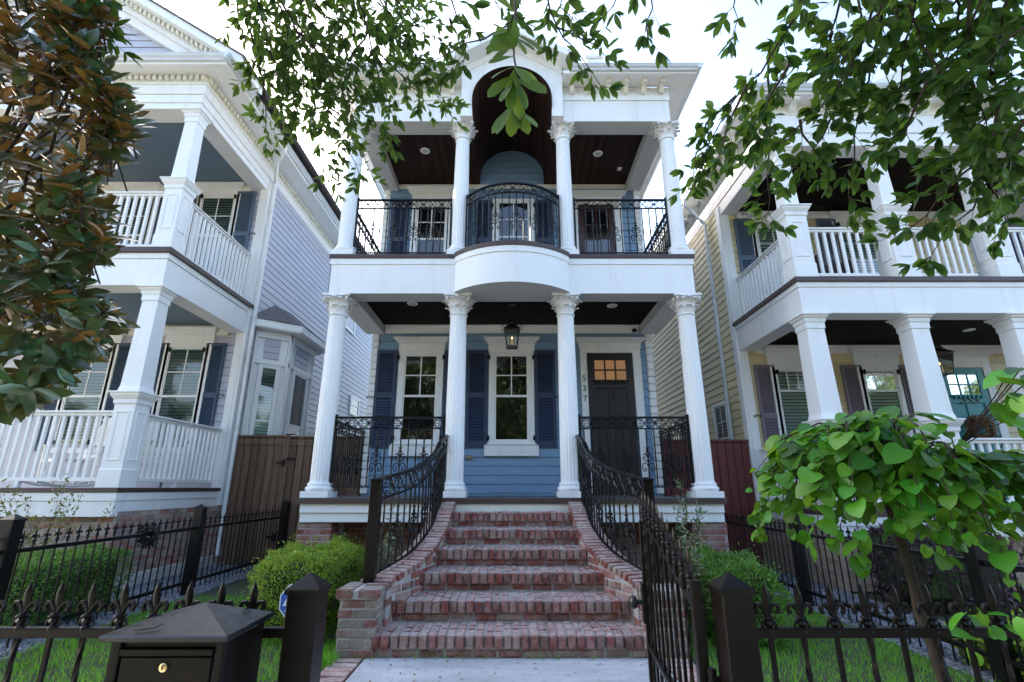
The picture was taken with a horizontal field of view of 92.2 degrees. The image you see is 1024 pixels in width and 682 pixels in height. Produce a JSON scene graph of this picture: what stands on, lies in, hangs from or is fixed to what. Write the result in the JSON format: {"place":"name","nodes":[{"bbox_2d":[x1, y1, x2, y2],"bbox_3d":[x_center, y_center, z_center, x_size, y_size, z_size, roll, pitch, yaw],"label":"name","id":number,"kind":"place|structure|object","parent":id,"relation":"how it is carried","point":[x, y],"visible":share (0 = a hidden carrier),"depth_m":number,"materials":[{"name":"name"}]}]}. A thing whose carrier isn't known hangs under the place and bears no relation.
{"place":"outdoors","nodes":[
{"label":"outdoors","id":0,"kind":"place"},
{"bbox_2d":[0,596,337,681],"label":"lawn","id":1,"kind":"structure","parent":0,"point":[52,673],"depth_m":3.85,"materials":[{"name":"plant"}]},
{"bbox_2d":[0,0,157,425],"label":"magnolia tree","id":2,"kind":"object","parent":1,"relation":"on","point":[41,276],"visible":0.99,"depth_m":2.04,"materials":[{"name":"green plant"}]},
{"bbox_2d":[279,584,291,617],"bbox_3d":[-1.800,2.304,4.015,0.231,0.579,0.028,0,-17,0],"label":"security sign","id":3,"kind":"object","parent":1,"relation":"on","point":[282,603],"visible":0.24,"depth_m":4.05,"materials":[{"name":"metal"}]},
{"bbox_2d":[236,533,364,643],"bbox_3d":[-1.974,2.438,4.966,0.976,0.961,1.701,0,-17,0],"label":"boxwood hedge","id":4,"kind":"object","parent":1,"relation":"on","point":[336,564],"visible":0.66,"depth_m":4.53,"materials":[{"name":"green plant"}]},
{"bbox_2d":[357,533,398,578],"bbox_3d":[-1.500,2.571,5.538,0.468,0.844,0.618,0,-17,0],"label":"variegated shrub","id":5,"kind":"object","parent":1,"relation":"on","point":[384,559],"visible":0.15,"depth_m":5.49,"materials":[{"name":"green plant"}]},
{"bbox_2d":[377,499,402,569],"bbox_3d":[-1.522,2.497,5.895,0.393,1.186,0.200,8,-18,-24],"label":"young bamboo","id":6,"kind":"object","parent":1,"relation":"on","point":[392,526],"visible":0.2,"depth_m":6.01,"materials":[{"name":"green plant"}]},
{"bbox_2d":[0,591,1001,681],"bbox_3d":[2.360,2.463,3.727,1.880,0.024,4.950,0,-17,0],"label":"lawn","id":7,"kind":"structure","parent":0,"point":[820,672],"depth_m":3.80,"materials":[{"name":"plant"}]},
{"bbox_2d":[672,478,707,551],"bbox_3d":[1.883,2.156,5.140,0.372,1.413,0.272,0,-17,0],"label":"olive sapling","id":8,"kind":"object","parent":7,"relation":"on","point":[685,519],"visible":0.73,"depth_m":5.19,"materials":[{"name":"green plant"}]},
{"bbox_2d":[677,523,713,632],"bbox_3d":[1.749,2.229,4.614,0.300,0.969,0.482,0,-17,0],"label":"variegated shrub","id":9,"kind":"object","parent":7,"relation":"on","point":[695,560],"visible":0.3,"depth_m":4.61,"materials":[{"name":"green plant"}]},
{"bbox_2d":[667,535,797,651],"bbox_3d":[2.036,2.421,4.800,0.859,0.896,1.766,0,-17,0],"label":"boxwood hedge","id":10,"kind":"object","parent":7,"relation":"on","point":[750,572],"visible":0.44,"depth_m":4.32,"materials":[{"name":"green plant"}]},
{"bbox_2d":[745,367,1023,681],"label":"weeping redbud","id":11,"kind":"object","parent":7,"relation":"on","point":[866,459],"visible":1,"depth_m":2.04,"materials":[{"name":"green plant"}]},
{"bbox_2d":[345,658,677,681],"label":"front path","id":12,"kind":"structure","parent":0,"point":[510,670],"depth_m":3.64,"materials":[{"name":"concrete"}]},
{"bbox_2d":[369,659,642,681],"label":"leaf litter","id":13,"kind":"object","parent":12,"relation":"on","point":[460,672],"visible":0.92,"depth_m":3.60,"materials":[{"name":"brown plant"}]},
{"bbox_2d":[629,491,720,681],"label":"garden gate","id":14,"kind":"structure","parent":12,"relation":"on","point":[654,521],"depth_m":2.14,"materials":[{"name":"brown metal"}]},
{"bbox_2d":[154,0,1023,251],"label":"sky","id":15,"kind":"structure","parent":0,"point":[687,42],"materials":[{"name":"white"}]},
{"bbox_2d":[195,562,1023,676],"bbox_3d":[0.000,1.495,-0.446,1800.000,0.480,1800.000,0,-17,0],"label":"ground","id":16,"kind":"structure","parent":0,"point":[235,587],"depth_m":6.41,"materials":[{"name":"soil"}]},
{"bbox_2d":[0,473,114,553],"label":"nandina shrub","id":17,"kind":"object","parent":16,"relation":"on","point":[35,516],"visible":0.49,"depth_m":5.80,"materials":[{"name":"green plant"}]},
{"bbox_2d":[0,539,139,641],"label":"boxwood hedge","id":18,"kind":"object","parent":16,"relation":"on","point":[30,577],"visible":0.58,"depth_m":5.02,"materials":[{"name":"green plant"}]},
{"bbox_2d":[0,565,264,660],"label":"gravel","id":19,"kind":"structure","parent":16,"relation":"on","point":[208,590],"depth_m":6.36,"materials":[{"name":"grey gravel"}]},
{"bbox_2d":[0,500,290,646],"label":"side fence","id":20,"kind":"object","parent":16,"relation":"on","point":[12,537],"visible":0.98,"depth_m":5.38,"materials":[{"name":"black metal"}]},
{"bbox_2d":[134,522,160,549],"bbox_3d":[-4.102,2.200,5.553,0.292,0.298,0.129,0,-17,0],"label":"wreath","id":21,"kind":"object","parent":20,"relation":"hanging from","point":[154,532],"visible":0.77,"depth_m":5.54,"materials":[{"name":"green plant"}]},
{"bbox_2d":[0,572,331,681],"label":"front fence","id":22,"kind":"object","parent":16,"relation":"on","point":[301,632],"visible":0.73,"depth_m":1.53,"materials":[{"name":"brown metal"}]},
{"bbox_2d":[98,602,273,681],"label":"mailbox","id":23,"kind":"object","parent":22,"relation":"attached to","point":[207,642],"visible":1,"depth_m":1.27,"materials":[{"name":"brown metal"}]},
{"bbox_2d":[133,623,162,630],"bbox_3d":[-0.944,0.743,1.276,0.065,0.014,0.010,6,-18,-19],"label":"fallen twig","id":24,"kind":"object","parent":23,"relation":"on","point":[148,628],"visible":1,"depth_m":1.27,"materials":[{"name":"wood"}]},
{"bbox_2d":[117,656,213,681],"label":"door","id":25,"kind":"structure","parent":23,"relation":"in","point":[132,668],"depth_m":1.26,"materials":[{"name":"brown metal"}]},
{"bbox_2d":[0,0,372,590],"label":"lavender house","id":26,"kind":"structure","parent":16,"relation":"on","point":[215,281],"depth_m":9.07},
{"bbox_2d":[22,417,111,487],"bbox_3d":[-7.138,1.787,8.047,0.620,1.167,0.960,-9,-19,27],"label":"rocking chair","id":27,"kind":"object","parent":26,"relation":"on","point":[53,484],"visible":0.45,"depth_m":7.91,"materials":[{"name":"white paint"}]},
{"bbox_2d":[46,333,124,452],"bbox_3d":[-8.180,0.902,9.386,1.144,2.406,0.195,0,-17,0],"label":"window","id":28,"kind":"structure","parent":26,"relation":"in","point":[89,393],"depth_m":9.43,"materials":[{"name":"white paint"}]},
{"bbox_2d":[106,182,162,243],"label":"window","id":29,"kind":"structure","parent":26,"relation":"in","point":[118,186],"depth_m":10.59,"materials":[{"name":"white paint"}]},
{"bbox_2d":[141,420,172,487],"bbox_3d":[-6.064,1.829,8.190,0.620,1.167,0.960,11,-20,-33],"label":"rocking chair","id":30,"kind":"object","parent":26,"relation":"on","point":[160,484],"visible":0.16,"depth_m":8.07,"materials":[{"name":"white paint"}]},
{"bbox_2d":[143,327,219,452],"bbox_3d":[-6.360,0.902,9.386,1.144,2.406,0.195,0,-17,0],"label":"window","id":31,"kind":"structure","parent":26,"relation":"in","point":[182,375],"depth_m":9.52,"materials":[{"name":"white paint"}]},
{"bbox_2d":[185,182,246,279],"bbox_3d":[-6.330,-2.332,10.350,1.144,2.216,0.195,0,-17,0],"label":"window","id":32,"kind":"structure","parent":26,"relation":"in","point":[218,202],"depth_m":10.58,"materials":[{"name":"white paint"}]},
{"bbox_2d":[248,363,280,434],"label":"window","id":33,"kind":"structure","parent":26,"relation":"in","point":[268,376],"depth_m":9.98,"materials":[{"name":"white paint"}]},
{"bbox_2d":[284,370,308,455],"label":"window","id":34,"kind":"structure","parent":26,"relation":"in","point":[299,382],"depth_m":10.82,"materials":[{"name":"white paint"}]},
{"bbox_2d":[345,314,355,335],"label":"window","id":35,"kind":"structure","parent":26,"relation":"in","point":[350,324],"depth_m":16.10,"materials":[{"name":"white paint"}]},
{"bbox_2d":[348,395,359,415],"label":"window","id":36,"kind":"structure","parent":26,"relation":"in","point":[354,403],"depth_m":16.40,"materials":[{"name":"white paint"}]},
{"bbox_2d":[219,434,361,561],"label":"timber gate","id":37,"kind":"structure","parent":16,"relation":"on","point":[262,463],"depth_m":9.12,"materials":[{"name":"brown wood"}]},
{"bbox_2d":[320,658,361,681],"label":"brick border","id":38,"kind":"object","parent":16,"relation":"on","point":[341,669],"visible":0.73,"depth_m":3.63,"materials":[{"name":"red brick"}]},
{"bbox_2d":[39,0,762,204],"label":"live oak","id":39,"kind":"object","parent":16,"relation":"on","point":[513,117],"visible":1,"depth_m":2.49,"materials":[{"name":"green plant"}]},
{"bbox_2d":[0,565,991,681],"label":"pebbles","id":40,"kind":"object","parent":16,"relation":"on","point":[239,576],"visible":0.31,"depth_m":5.67,"materials":[{"name":"grey gravel"}]},
{"bbox_2d":[334,502,687,661],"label":"brick stairs","id":41,"kind":"structure","parent":16,"relation":"on","point":[501,580],"depth_m":4.43,"materials":[{"name":"red brick"}]},
{"bbox_2d":[363,434,448,582],"bbox_3d":[-1.029,1.724,5.661,0.224,1.529,2.411,-3,-17,9],"label":"stair railing","id":42,"kind":"object","parent":41,"relation":"on","point":[437,468],"visible":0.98,"depth_m":4.98,"materials":[{"name":"black metal"}]},
{"bbox_2d":[575,434,660,582],"bbox_3d":[1.029,1.724,5.661,0.224,1.529,2.411,3,-17,-9],"label":"stair railing","id":43,"kind":"object","parent":41,"relation":"on","point":[586,468],"visible":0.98,"depth_m":5.22,"materials":[{"name":"black metal"}]},
{"bbox_2d":[296,26,728,581],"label":"blue house","id":44,"kind":"structure","parent":16,"relation":"on","point":[540,226],"depth_m":8.49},
{"bbox_2d":[388,336,448,455],"bbox_3d":[-1.710,0.991,9.046,1.064,2.190,0.195,0,-17,0],"label":"window","id":45,"kind":"structure","parent":44,"relation":"in","point":[421,363],"depth_m":9.15,"materials":[{"name":"white paint"}]},
{"bbox_2d":[407,186,453,251],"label":"window","id":46,"kind":"structure","parent":44,"relation":"in","point":[417,192],"depth_m":10.17,"materials":[{"name":"white paint"}]},
{"bbox_2d":[483,336,539,455],"bbox_3d":[-0.010,0.991,9.046,1.064,2.190,0.195,0,-17,0],"label":"window","id":47,"kind":"structure","parent":44,"relation":"in","point":[511,420],"depth_m":9.09,"materials":[{"name":"white paint"}]},
{"bbox_2d":[501,303,522,349],"bbox_3d":[0.000,-0.258,8.268,0.364,0.782,0.275,0,-17,0],"label":"porch lantern","id":48,"kind":"object","parent":44,"relation":"hanging from","point":[511,327],"visible":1,"depth_m":8.18,"materials":[{"name":"black metal"}]},
{"bbox_2d":[492,199,534,241],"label":"window","id":49,"kind":"structure","parent":44,"relation":"in","point":[498,201],"depth_m":10.15,"materials":[{"name":"white paint"}]},
{"bbox_2d":[578,205,614,251],"bbox_3d":[1.740,-1.811,9.923,0.720,2.140,0.081,0,-17,0],"label":"door","id":50,"kind":"structure","parent":44,"relation":"in","point":[604,241],"depth_m":10.10,"materials":[{"name":"brown wood"}]},
{"bbox_2d":[587,353,640,493],"bbox_3d":[1.845,1.452,8.950,0.830,2.550,0.083,0,-17,0],"label":"door","id":51,"kind":"structure","parent":44,"relation":"in","point":[611,387],"depth_m":9.06,"materials":[{"name":"brown wood"}]},
{"bbox_2d":[662,658,696,681],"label":"walkway","id":52,"kind":"structure","parent":16,"relation":"on","point":[694,671],"depth_m":3.65,"materials":[{"name":"grey concrete"}]},
{"bbox_2d":[662,439,762,564],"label":"red board gate","id":53,"kind":"structure","parent":16,"relation":"on","point":[733,479],"depth_m":8.85,"materials":[{"name":"red wood"}]},
{"bbox_2d":[668,0,1023,277],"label":"water oak","id":54,"kind":"object","parent":16,"relation":"on","point":[953,87],"visible":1,"depth_m":1.88,"materials":[{"name":"green plant"}]},
{"bbox_2d":[707,572,1023,681],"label":"front fence","id":55,"kind":"object","parent":16,"relation":"on","point":[739,632],"visible":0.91,"depth_m":1.52,"materials":[{"name":"brown metal"}]},
{"bbox_2d":[724,513,1023,681],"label":"side fence","id":56,"kind":"object","parent":16,"relation":"on","point":[980,567],"visible":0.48,"depth_m":4.14,"materials":[{"name":"black metal"}]},
{"bbox_2d":[767,567,993,681],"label":"gravel","id":57,"kind":"structure","parent":16,"relation":"on","point":[918,649],"depth_m":4.83,"materials":[{"name":"grey gravel"}]},
{"bbox_2d":[858,515,1023,616],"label":"loropetalum bush","id":58,"kind":"object","parent":16,"relation":"on","point":[943,582],"visible":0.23,"depth_m":5.38,"materials":[{"name":"purple plant"}]},
{"bbox_2d":[943,608,1023,681],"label":"lime bush","id":59,"kind":"object","parent":16,"relation":"on","point":[981,645],"visible":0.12,"depth_m":3.62,"materials":[{"name":"green plant"}]},
{"bbox_2d":[1003,196,1023,272],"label":"house","id":60,"kind":"structure","parent":16,"relation":"on","point":[1019,212],"depth_m":10.41,"materials":[{"name":"white"}]},
{"bbox_2d":[814,255,853,272],"bbox_3d":[5.742,-1.089,8.699,0.714,0.862,0.667,5,-17,-16],"label":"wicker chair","id":61,"kind":"object","parent":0,"point":[826,268],"visible":0.08,"depth_m":8.94,"materials":[{"name":"black wicker"}]},
{"bbox_2d":[650,67,1023,591],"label":"yellow house","id":62,"kind":"structure","parent":0,"point":[790,338],"depth_m":8.77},
{"bbox_2d":[670,419,681,438],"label":"window","id":63,"kind":"structure","parent":62,"relation":"in","point":[675,419],"depth_m":13.00,"materials":[{"name":"white paint"}]},
{"bbox_2d":[712,400,729,438],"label":"window","id":64,"kind":"structure","parent":62,"relation":"in","point":[719,409],"depth_m":10.25,"materials":[{"name":"white paint"}]},
{"bbox_2d":[744,211,781,296],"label":"window","id":65,"kind":"structure","parent":62,"relation":"in","point":[762,245],"depth_m":10.20,"materials":[{"name":"white paint"}]},
{"bbox_2d":[761,347,808,443],"bbox_3d":[5.330,1.214,9.137,1.044,2.226,0.195,0,-17,0],"label":"window","id":66,"kind":"structure","parent":62,"relation":"in","point":[793,408],"depth_m":9.31,"materials":[{"name":"white paint"}]},
{"bbox_2d":[826,211,881,275],"bbox_3d":[7.150,-1.752,10.021,1.104,1.916,0.195,0,-17,0],"label":"window","id":67,"kind":"structure","parent":62,"relation":"in","point":[841,217],"depth_m":10.16,"materials":[{"name":"white paint"}]},
{"bbox_2d":[847,347,913,436],"bbox_3d":[6.990,1.214,9.137,1.044,2.226,0.195,0,-17,0],"label":"window","id":68,"kind":"structure","parent":62,"relation":"in","point":[881,380],"depth_m":9.34,"materials":[{"name":"white paint"}]},
{"bbox_2d":[929,325,954,376],"bbox_3d":[7.150,0.159,8.300,0.409,0.862,0.320,0,-17,0],"label":"porch lantern","id":69,"kind":"object","parent":62,"relation":"hanging from","point":[945,358],"visible":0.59,"depth_m":8.20,"materials":[{"name":"black metal"}]},
{"bbox_2d":[941,368,1014,499],"bbox_3d":[8.555,1.696,9.033,0.810,2.470,0.083,0,-17,0],"label":"door","id":70,"kind":"structure","parent":62,"relation":"in","point":[965,383],"depth_m":9.23,"materials":[{"name":"teal wood"}]},
{"bbox_2d":[964,414,997,437],"bbox_3d":[8.560,1.616,8.985,0.571,0.566,0.182,0,-17,0],"label":"wreath","id":71,"kind":"object","parent":62,"relation":"attached to","point":[991,432],"visible":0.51,"depth_m":8.98,"materials":[{"name":"brown plant"}]}
]}

